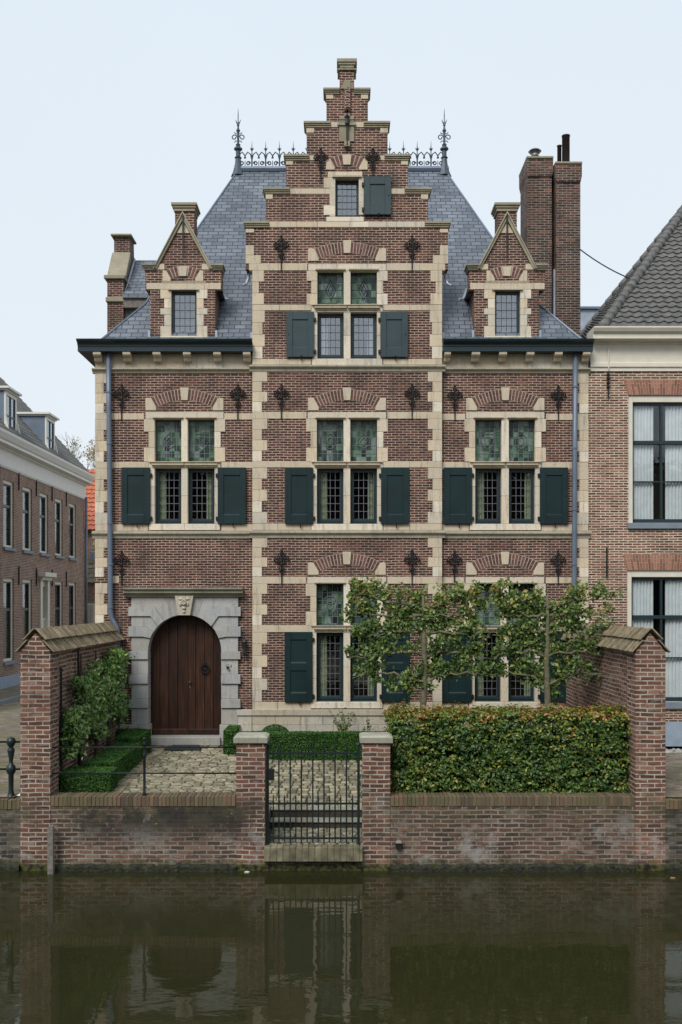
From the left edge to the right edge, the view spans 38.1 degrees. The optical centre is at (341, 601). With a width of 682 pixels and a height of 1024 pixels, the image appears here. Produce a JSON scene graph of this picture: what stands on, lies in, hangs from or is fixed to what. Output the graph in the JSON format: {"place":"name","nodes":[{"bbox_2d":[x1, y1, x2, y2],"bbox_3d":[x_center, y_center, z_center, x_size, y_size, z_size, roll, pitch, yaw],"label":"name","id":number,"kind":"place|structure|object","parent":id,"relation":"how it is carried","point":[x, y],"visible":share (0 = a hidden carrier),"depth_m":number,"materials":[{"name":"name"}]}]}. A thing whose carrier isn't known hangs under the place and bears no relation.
{"place":"outdoors","nodes":[
{"label":"outdoors","id":0,"kind":"place"},
{"bbox_2d":[0,684,19,699],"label":"pavement","id":1,"kind":"structure","parent":0,"point":[9,692],"depth_m":34.20,"materials":[{"name":"stone"}]},
{"bbox_2d":[0,377,94,688],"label":"street house","id":2,"kind":"structure","parent":0,"point":[47,477],"depth_m":40.17,"materials":[{"name":"brown brick"}]},
{"bbox_2d":[3,480,16,551],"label":"window","id":3,"kind":"structure","parent":2,"relation":"in","point":[9,484],"depth_m":36.86,"materials":[{"name":"beige paint"}]},
{"bbox_2d":[3,578,16,665],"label":"window","id":4,"kind":"structure","parent":2,"relation":"in","point":[5,580],"depth_m":36.86,"materials":[{"name":"beige paint"}]},
{"bbox_2d":[23,579,29,633],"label":"window","id":5,"kind":"structure","parent":2,"relation":"in","point":[25,581],"depth_m":39.05,"materials":[{"name":"beige paint"}]},
{"bbox_2d":[22,487,33,553],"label":"window","id":6,"kind":"structure","parent":2,"relation":"in","point":[25,550],"depth_m":39.02,"materials":[{"name":"beige paint"}]},
{"bbox_2d":[39,493,49,556],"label":"window","id":7,"kind":"structure","parent":2,"relation":"in","point":[42,553],"depth_m":41.18,"materials":[{"name":"beige paint"}]},
{"bbox_2d":[38,572,56,627],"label":"doorway","id":8,"kind":"structure","parent":2,"relation":"in","point":[45,578],"depth_m":41.06,"materials":[{"name":"beige paint"}]},
{"bbox_2d":[55,582,60,625],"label":"window","id":9,"kind":"structure","parent":2,"relation":"in","point":[58,584],"depth_m":43.34,"materials":[{"name":"beige paint"}]},
{"bbox_2d":[55,498,64,558],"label":"window","id":10,"kind":"structure","parent":2,"relation":"in","point":[57,501],"depth_m":43.34,"materials":[{"name":"beige paint"}]},
{"bbox_2d":[69,583,74,624],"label":"window","id":11,"kind":"structure","parent":2,"relation":"in","point":[72,585],"depth_m":45.55,"materials":[{"name":"beige paint"}]},
{"bbox_2d":[69,503,77,560],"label":"window","id":12,"kind":"structure","parent":2,"relation":"in","point":[71,506],"depth_m":45.51,"materials":[{"name":"beige paint"}]},
{"bbox_2d":[86,469,94,559],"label":"red roof house","id":13,"kind":"structure","parent":0,"point":[90,492],"depth_m":53.68,"materials":[{"name":"tile"}]},
{"bbox_2d":[269,828,361,846],"bbox_3d":[-0.435,4.250,16.992,1.730,0.400,1.357,0,0,0],"label":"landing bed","id":14,"kind":"object","parent":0,"point":[270,830],"visible":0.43,"depth_m":17.15,"materials":[{"name":"beige stone"}]},
{"bbox_2d":[59,748,616,805],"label":"garden path","id":15,"kind":"structure","parent":0,"point":[330,769],"depth_m":19.16,"materials":[{"name":"beige stone"}]},
{"bbox_2d":[59,646,135,788],"bbox_3d":[-4.601,2.031,18.946,0.501,2.442,4.355,0,0,0],"label":"shrub","id":16,"kind":"object","parent":15,"relation":"on","point":[91,710],"visible":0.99,"depth_m":18.41,"materials":[{"name":"green plant"}]},
{"bbox_2d":[60,729,151,792],"bbox_3d":[-4.357,3.011,18.969,0.890,0.610,4.440,0,0,0],"label":"box hedge","id":17,"kind":"object","parent":15,"relation":"on","point":[118,760],"visible":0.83,"depth_m":17.37,"materials":[{"name":"green plant"}]},
{"bbox_2d":[115,728,143,736],"bbox_3d":[-4.647,2.983,21.387,0.736,0.468,0.316,0,0,0],"label":"box hedge","id":18,"kind":"object","parent":15,"relation":"on","point":[119,731],"visible":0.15,"depth_m":21.30,"materials":[{"name":"green plant"}]},
{"bbox_2d":[115,748,163,791],"bbox_3d":[-3.840,3.297,18.965,0.144,0.306,4.790,0,0,0],"label":"path edging","id":19,"kind":"object","parent":15,"relation":"on","point":[139,769],"visible":0.28,"depth_m":18.74,"materials":[{"name":"brown stone"}]},
{"bbox_2d":[111,745,405,844],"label":"cobblestones","id":20,"kind":"structure","parent":15,"relation":"on","point":[216,756],"depth_m":18.82,"materials":[{"name":"beige stone"}]},
{"bbox_2d":[164,748,200,749],"bbox_3d":[-3.387,3.126,21.030,0.755,0.027,0.280,0,0,0],"label":"door mat","id":21,"kind":"object","parent":20,"relation":"on","point":[182,748],"depth_m":20.91,"materials":[{"name":"grey rubber"}]},
{"bbox_2d":[171,745,200,745],"bbox_3d":[-3.370,3.117,21.335,0.620,0.027,0.170,0,0,0],"label":"door mat","id":22,"kind":"object","parent":20,"relation":"on","point":[185,745],"depth_m":21.30,"materials":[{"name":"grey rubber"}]},
{"bbox_2d":[148,752,331,789],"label":"fallen leaves","id":23,"kind":"object","parent":20,"relation":"on","point":[191,771],"visible":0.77,"depth_m":19.19,"materials":[{"name":"brown plant"}]},
{"bbox_2d":[329,707,356,730],"bbox_3d":[0.026,2.716,21.250,0.604,0.870,0.383,0,0,0],"label":"leafy shrub","id":24,"kind":"object","parent":20,"relation":"on","point":[344,726],"visible":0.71,"depth_m":21.25,"materials":[{"name":"green plant"}]},
{"bbox_2d":[362,719,372,731],"bbox_3d":[0.550,2.830,21.219,0.275,0.642,0.348,0,0,9],"label":"leafy shrub","id":25,"kind":"object","parent":20,"relation":"on","point":[368,726],"visible":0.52,"depth_m":21.18,"materials":[{"name":"green plant"}]},
{"bbox_2d":[262,724,288,731],"bbox_3d":[-1.429,2.930,21.171,0.701,0.618,0.542,0,0,0],"label":"topiary ball","id":26,"kind":"object","parent":15,"relation":"on","point":[271,727],"visible":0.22,"depth_m":21.09,"materials":[{"name":"green plant"}]},
{"bbox_2d":[223,725,382,760],"bbox_3d":[-0.757,2.984,20.915,3.435,0.646,1.046,0,0,0],"label":"box hedge","id":27,"kind":"object","parent":15,"relation":"on","point":[328,740],"visible":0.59,"depth_m":20.43,"materials":[{"name":"green plant"}]},
{"bbox_2d":[269,805,361,827],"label":"garden steps","id":28,"kind":"structure","parent":15,"relation":"on","point":[343,817],"depth_m":17.91,"materials":[{"name":"grey stone"}]},
{"bbox_2d":[339,572,498,714],"bbox_3d":[1.461,1.342,18.616,3.034,3.820,0.641,0,0,0],"label":"espalier tree","id":29,"kind":"object","parent":15,"relation":"on","point":[405,613],"visible":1,"depth_m":18.52,"materials":[{"name":"green plant"}]},
{"bbox_2d":[381,701,633,793],"bbox_3d":[2.918,2.587,17.047,4.523,1.681,1.345,0,0,0],"label":"beech hedge","id":30,"kind":"object","parent":15,"relation":"on","point":[448,750],"visible":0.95,"depth_m":16.69,"materials":[{"name":"green plant"}]},
{"bbox_2d":[485,576,626,722],"bbox_3d":[4.066,1.387,18.585,2.747,3.733,0.670,0,0,0],"label":"espalier tree","id":31,"kind":"object","parent":15,"relation":"on","point":[566,609],"visible":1,"depth_m":18.51,"materials":[{"name":"green plant"}]},
{"bbox_2d":[0,871,681,1023],"bbox_3d":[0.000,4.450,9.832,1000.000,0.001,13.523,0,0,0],"label":"water","id":32,"kind":"structure","parent":0,"point":[316,947],"depth_m":12.69,"materials":[{"name":"green liquid"}]},
{"bbox_2d":[0,796,19,871],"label":"canal wall","id":33,"kind":"structure","parent":32,"relation":"in","point":[9,835],"depth_m":16.30,"materials":[{"name":"brick"}]},
{"bbox_2d":[0,737,19,798],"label":"street railing","id":34,"kind":"object","parent":33,"relation":"on","point":[10,768],"visible":0.97,"depth_m":16.45,"materials":[{"name":"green metal"}]},
{"bbox_2d":[47,825,54,873],"bbox_3d":[-4.753,4.504,16.134,0.100,1.692,0.098,0,0,0],"label":"mooring post","id":35,"kind":"object","parent":32,"relation":"in","point":[50,852],"visible":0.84,"depth_m":16.09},
{"bbox_2d":[15,622,125,870],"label":"garden wall","id":36,"kind":"structure","parent":32,"relation":"in","point":[46,653],"depth_m":16.29,"materials":[{"name":"brick"}]},
{"bbox_2d":[51,792,235,871],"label":"canal wall","id":37,"kind":"structure","parent":32,"relation":"in","point":[139,832],"depth_m":16.30,"materials":[{"name":"brick"}]},
{"bbox_2d":[52,737,235,795],"bbox_3d":[-3.291,2.736,16.413,3.098,0.974,0.067,0,0,0],"label":"iron railing","id":38,"kind":"object","parent":37,"relation":"on","point":[144,747],"visible":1,"depth_m":16.40,"materials":[{"name":"black metal"}]},
{"bbox_2d":[233,732,269,870],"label":"gate pier","id":39,"kind":"structure","parent":32,"relation":"in","point":[250,795],"depth_m":16.29,"materials":[{"name":"brick"}]},
{"bbox_2d":[266,742,360,844],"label":"iron gate","id":40,"kind":"structure","parent":39,"relation":"attached to","point":[270,772],"depth_m":16.38,"materials":[{"name":"black metal"}]},
{"bbox_2d":[264,844,362,870],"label":"gate sill","id":41,"kind":"structure","parent":32,"relation":"in","point":[317,857],"depth_m":16.19,"materials":[{"name":"stone"}]},
{"bbox_2d":[359,732,392,870],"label":"gate pier","id":42,"kind":"structure","parent":32,"relation":"in","point":[376,798],"depth_m":16.29,"materials":[{"name":"brick"}]},
{"bbox_2d":[390,792,635,871],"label":"canal wall","id":43,"kind":"structure","parent":32,"relation":"in","point":[508,832],"depth_m":16.30,"materials":[{"name":"brick"}]},
{"bbox_2d":[561,623,670,870],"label":"garden wall","id":44,"kind":"structure","parent":32,"relation":"in","point":[632,660],"depth_m":16.29,"materials":[{"name":"brick"}]},
{"bbox_2d":[665,798,681,871],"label":"canal wall","id":45,"kind":"structure","parent":32,"relation":"in","point":[673,835],"depth_m":16.30,"materials":[{"name":"brick"}]},
{"bbox_2d":[0,699,681,796],"bbox_3d":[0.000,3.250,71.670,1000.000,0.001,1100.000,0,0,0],"label":"ground","id":46,"kind":"structure","parent":0,"point":[9,719],"depth_m":20.31,"materials":[{"name":"brick"}]},
{"bbox_2d":[0,695,19,704],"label":"kerb","id":47,"kind":"structure","parent":46,"relation":"on","point":[8,700],"depth_m":31.89,"materials":[{"name":"grey stone"}]},
{"bbox_2d":[59,433,94,468],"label":"bare tree","id":48,"kind":"object","parent":46,"relation":"on","point":[78,451],"visible":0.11,"depth_m":65.52,"materials":[{"name":"brown plant"}]},
{"bbox_2d":[66,437,94,468],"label":"autumn tree","id":49,"kind":"object","parent":46,"relation":"on","point":[92,452],"visible":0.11,"depth_m":73.27,"materials":[{"name":"brown plant"}]},
{"bbox_2d":[88,541,94,623],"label":"lean to shed","id":50,"kind":"object","parent":46,"relation":"on","point":[91,589],"visible":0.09,"depth_m":50.37,"materials":[{"name":"brown brick"}]},
{"bbox_2d":[88,603,94,623],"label":"window","id":51,"kind":"structure","parent":50,"relation":"in","point":[91,606],"depth_m":50.32,"materials":[{"name":"beige paint"}]},
{"bbox_2d":[76,58,594,745],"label":"stepped gable house","id":52,"kind":"structure","parent":46,"relation":"on","point":[336,358],"depth_m":21.65,"materials":[{"name":"brick"}]},
{"bbox_2d":[156,420,180,460],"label":"window","id":53,"kind":"structure","parent":52,"relation":"in","point":[168,432],"depth_m":21.83,"materials":[{"name":"green glass"}]},
{"bbox_2d":[156,469,180,523],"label":"window","id":54,"kind":"structure","parent":52,"relation":"in","point":[161,503],"depth_m":21.80,"materials":[{"name":"teal paint"}]},
{"bbox_2d":[151,615,221,733],"bbox_3d":[-3.435,1.632,21.897,1.620,2.717,0.167,0,0,0],"label":"door","id":55,"kind":"structure","parent":52,"relation":"in","point":[186,659],"depth_m":21.89,"materials":[{"name":"red wood"}]},
{"bbox_2d":[188,469,214,523],"bbox_3d":[-3.085,-2.322,21.832,0.590,1.225,0.165,0,0,0],"label":"window","id":56,"kind":"structure","parent":52,"relation":"in","point":[210,473],"depth_m":21.80,"materials":[{"name":"teal paint"}]},
{"bbox_2d":[189,420,214,460],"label":"window","id":57,"kind":"structure","parent":52,"relation":"in","point":[201,432],"depth_m":21.83,"materials":[{"name":"green glass"}]},
{"bbox_2d":[317,420,342,460],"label":"window","id":58,"kind":"structure","parent":52,"relation":"in","point":[329,432],"depth_m":21.71,"materials":[{"name":"green glass"}]},
{"bbox_2d":[317,469,342,523],"bbox_3d":[-0.246,-2.310,21.710,0.582,1.218,0.160,0,0,0],"label":"window","id":59,"kind":"structure","parent":52,"relation":"in","point":[322,503],"depth_m":21.68,"materials":[{"name":"teal paint"}]},
{"bbox_2d":[317,584,342,624],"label":"window","id":60,"kind":"structure","parent":52,"relation":"in","point":[329,596],"depth_m":21.71,"materials":[{"name":"green glass"}]},
{"bbox_2d":[317,633,342,701],"bbox_3d":[-0.251,1.435,21.710,0.592,1.517,0.160,0,0,0],"label":"window","id":61,"kind":"structure","parent":52,"relation":"in","point":[322,643],"depth_m":21.68,"materials":[{"name":"teal paint"}]},
{"bbox_2d":[317,273,343,303],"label":"window","id":62,"kind":"structure","parent":52,"relation":"in","point":[330,285],"depth_m":21.71,"materials":[{"name":"green glass"}]},
{"bbox_2d":[317,314,343,358],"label":"window","id":63,"kind":"structure","parent":52,"relation":"in","point":[323,332],"depth_m":21.68,"materials":[{"name":"teal paint"}]},
{"bbox_2d":[335,180,358,216],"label":"window","id":64,"kind":"structure","parent":52,"relation":"in","point":[336,182],"depth_m":21.68,"materials":[{"name":"teal paint"}]},
{"bbox_2d":[350,420,376,460],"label":"window","id":65,"kind":"structure","parent":52,"relation":"in","point":[363,433],"depth_m":21.71,"materials":[{"name":"green glass"}]},
{"bbox_2d":[350,469,376,523],"bbox_3d":[0.487,-2.310,21.712,0.587,1.218,0.165,0,0,0],"label":"window","id":66,"kind":"structure","parent":52,"relation":"in","point":[371,503],"depth_m":21.68,"materials":[{"name":"teal paint"}]},
{"bbox_2d":[350,584,376,624],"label":"window","id":67,"kind":"structure","parent":52,"relation":"in","point":[357,620],"depth_m":21.71,"materials":[{"name":"glass"}]},
{"bbox_2d":[350,633,376,701],"bbox_3d":[0.487,1.435,21.712,0.587,1.517,0.165,0,0,0],"label":"window","id":68,"kind":"structure","parent":52,"relation":"in","point":[371,696],"depth_m":21.68,"materials":[{"name":"teal paint"}]},
{"bbox_2d":[351,273,376,303],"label":"window","id":69,"kind":"structure","parent":52,"relation":"in","point":[363,285],"depth_m":21.71,"materials":[{"name":"green glass"}]},
{"bbox_2d":[351,314,376,358],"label":"window","id":70,"kind":"structure","parent":52,"relation":"in","point":[371,332],"depth_m":21.68,"materials":[{"name":"teal paint"}]},
{"bbox_2d":[475,584,499,624],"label":"window","id":71,"kind":"structure","parent":52,"relation":"in","point":[488,617],"depth_m":21.83,"materials":[{"name":"glass"}]},
{"bbox_2d":[475,633,499,701],"bbox_3d":[3.220,1.443,21.830,0.580,1.525,0.160,0,0,0],"label":"window","id":72,"kind":"structure","parent":52,"relation":"in","point":[479,684],"depth_m":21.80,"materials":[{"name":"teal paint"}]},
{"bbox_2d":[475,420,500,460],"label":"window","id":73,"kind":"structure","parent":52,"relation":"in","point":[487,432],"depth_m":21.83,"materials":[{"name":"green glass"}]},
{"bbox_2d":[475,469,500,523],"bbox_3d":[3.230,-2.322,21.830,0.580,1.225,0.160,0,0,0],"label":"window","id":74,"kind":"structure","parent":52,"relation":"in","point":[479,473],"depth_m":21.80,"materials":[{"name":"teal paint"}]},
{"bbox_2d":[508,584,533,624],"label":"window","id":75,"kind":"structure","parent":52,"relation":"in","point":[520,588],"depth_m":21.83,"materials":[{"name":"glass"}]},
{"bbox_2d":[508,633,533,701],"bbox_3d":[3.962,1.443,21.832,0.585,1.525,0.165,0,0,0],"label":"window","id":76,"kind":"structure","parent":52,"relation":"in","point":[528,696],"depth_m":21.80,"materials":[{"name":"teal paint"}]},
{"bbox_2d":[509,420,533,460],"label":"window","id":77,"kind":"structure","parent":52,"relation":"in","point":[521,432],"depth_m":21.83,"materials":[{"name":"green glass"}]},
{"bbox_2d":[509,469,533,523],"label":"window","id":78,"kind":"structure","parent":52,"relation":"in","point":[528,503],"depth_m":21.80,"materials":[{"name":"teal paint"}]},
{"bbox_2d":[580,249,629,278],"bbox_3d":[6.680,-8.598,25.071,1.274,0.923,0.030,0,0,19],"label":"cable","id":79,"kind":"object","parent":52,"relation":"attached to","point":[604,265],"visible":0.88,"depth_m":25.06,"materials":[{"name":"black metal"}]},
{"bbox_2d":[580,306,600,331],"bbox_3d":[8.530,-3.451,35.670,0.994,13.203,4.200,0,0,0],"label":"annex","id":80,"kind":"object","parent":46,"relation":"on","point":[587,313],"visible":0.04,"depth_m":33.67,"materials":[{"name":"white metal"}]},
{"bbox_2d":[580,205,681,745],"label":"neighbour house","id":81,"kind":"structure","parent":46,"relation":"on","point":[633,327],"depth_m":21.69,"materials":[{"name":"orange brick"}]},
{"bbox_2d":[627,395,681,528],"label":"window","id":82,"kind":"structure","parent":81,"relation":"in","point":[640,407],"depth_m":21.86,"materials":[{"name":"white glass"}]},
{"bbox_2d":[627,570,681,708],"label":"window","id":83,"kind":"structure","parent":81,"relation":"in","point":[639,582],"depth_m":21.86,"materials":[{"name":"beige paint"}]},
{"bbox_2d":[665,748,681,752],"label":"gravel strip","id":84,"kind":"object","parent":46,"relation":"on","point":[678,750],"visible":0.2,"depth_m":21.33,"materials":[{"name":"grey gravel"}]},
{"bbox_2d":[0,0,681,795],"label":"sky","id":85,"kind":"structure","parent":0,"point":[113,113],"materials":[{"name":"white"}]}
]}

